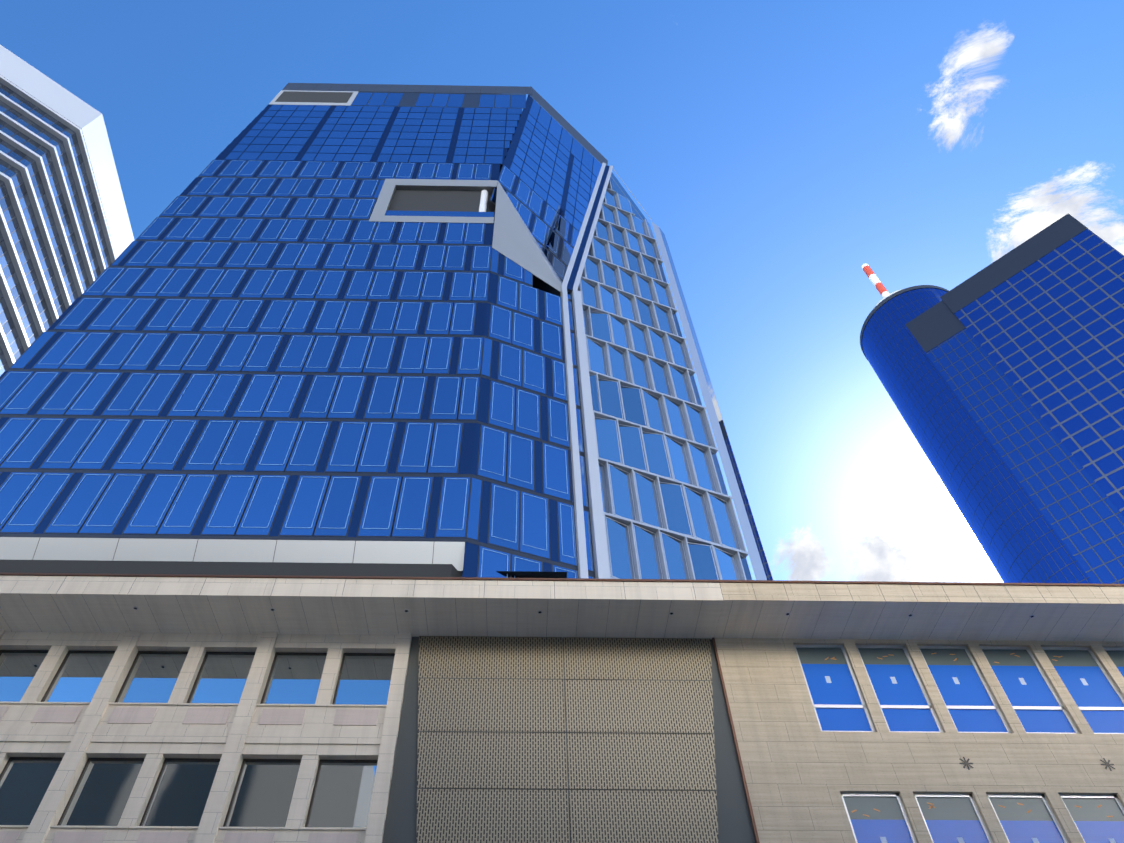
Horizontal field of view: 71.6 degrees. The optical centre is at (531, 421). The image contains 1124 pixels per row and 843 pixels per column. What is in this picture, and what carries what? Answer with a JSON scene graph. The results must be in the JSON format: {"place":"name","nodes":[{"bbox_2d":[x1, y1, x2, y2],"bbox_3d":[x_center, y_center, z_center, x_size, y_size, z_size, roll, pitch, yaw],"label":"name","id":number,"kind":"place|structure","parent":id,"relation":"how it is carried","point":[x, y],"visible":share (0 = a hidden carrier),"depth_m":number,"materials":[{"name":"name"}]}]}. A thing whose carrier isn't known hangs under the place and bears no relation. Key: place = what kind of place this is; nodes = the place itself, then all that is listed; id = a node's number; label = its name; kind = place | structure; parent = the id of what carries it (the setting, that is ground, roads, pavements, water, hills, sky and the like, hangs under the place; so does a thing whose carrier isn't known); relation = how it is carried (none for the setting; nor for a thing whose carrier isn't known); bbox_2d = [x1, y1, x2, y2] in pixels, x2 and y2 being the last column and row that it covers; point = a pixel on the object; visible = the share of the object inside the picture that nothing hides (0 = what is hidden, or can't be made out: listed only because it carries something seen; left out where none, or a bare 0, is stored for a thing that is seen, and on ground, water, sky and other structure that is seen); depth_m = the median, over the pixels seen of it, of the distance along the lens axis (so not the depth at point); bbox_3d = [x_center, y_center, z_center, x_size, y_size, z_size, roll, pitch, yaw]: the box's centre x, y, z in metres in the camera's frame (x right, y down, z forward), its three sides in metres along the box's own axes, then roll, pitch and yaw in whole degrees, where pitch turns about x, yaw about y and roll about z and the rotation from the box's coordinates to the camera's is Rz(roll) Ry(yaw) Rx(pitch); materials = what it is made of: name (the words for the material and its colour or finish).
{"place":"outdoors","nodes":[
{"label":"outdoors","id":0,"kind":"place"},
{"bbox_2d":[0,45,133,375],"bbox_3d":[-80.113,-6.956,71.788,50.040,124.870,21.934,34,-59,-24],"label":"banded tower","id":1,"kind":"structure","parent":0,"point":[66,237],"depth_m":110.31,"materials":[{"name":"grey concrete"}]},
{"bbox_2d":[0,83,773,579],"bbox_3d":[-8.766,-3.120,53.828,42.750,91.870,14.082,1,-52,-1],"label":"glass tower","id":2,"kind":"structure","parent":0,"point":[278,331],"depth_m":42.99,"materials":[{"name":"blue glass"}]},
{"bbox_2d":[0,0,1123,582],"label":"sky","id":3,"kind":"structure","parent":0,"point":[778,150],"materials":[{"name":"blue"}]},
{"label":"ground","id":4,"kind":"structure","parent":0,"visible":0},
{"bbox_2d":[714,580,1123,842],"bbox_3d":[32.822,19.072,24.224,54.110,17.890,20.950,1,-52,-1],"label":"stone block","id":5,"kind":"structure","parent":4,"relation":"on","point":[915,712],"depth_m":23.38,"materials":[{"name":"beige stone"}]},
{"bbox_2d":[860,264,1092,583],"bbox_3d":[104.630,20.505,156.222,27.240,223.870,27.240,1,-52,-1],"label":"round tower","id":6,"kind":"structure","parent":4,"relation":"on","point":[1016,535],"depth_m":168.06,"materials":[{"name":"blue glass"}]},
{"bbox_2d":[905,213,1123,583],"bbox_3d":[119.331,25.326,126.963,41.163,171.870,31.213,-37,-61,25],"label":"square tower","id":7,"kind":"structure","parent":4,"relation":"on","point":[1022,345],"depth_m":159.87,"materials":[{"name":"blue glass"}]},
{"bbox_3d":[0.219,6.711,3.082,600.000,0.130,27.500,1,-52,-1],"label":"street","id":8,"kind":"structure","parent":0,"visible":0},
{"bbox_2d":[0,573,759,842],"bbox_3d":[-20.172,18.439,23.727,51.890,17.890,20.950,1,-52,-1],"label":"stone block","id":9,"kind":"structure","parent":8,"relation":"on","point":[163,708],"depth_m":22.91,"materials":[{"name":"beige stone"}]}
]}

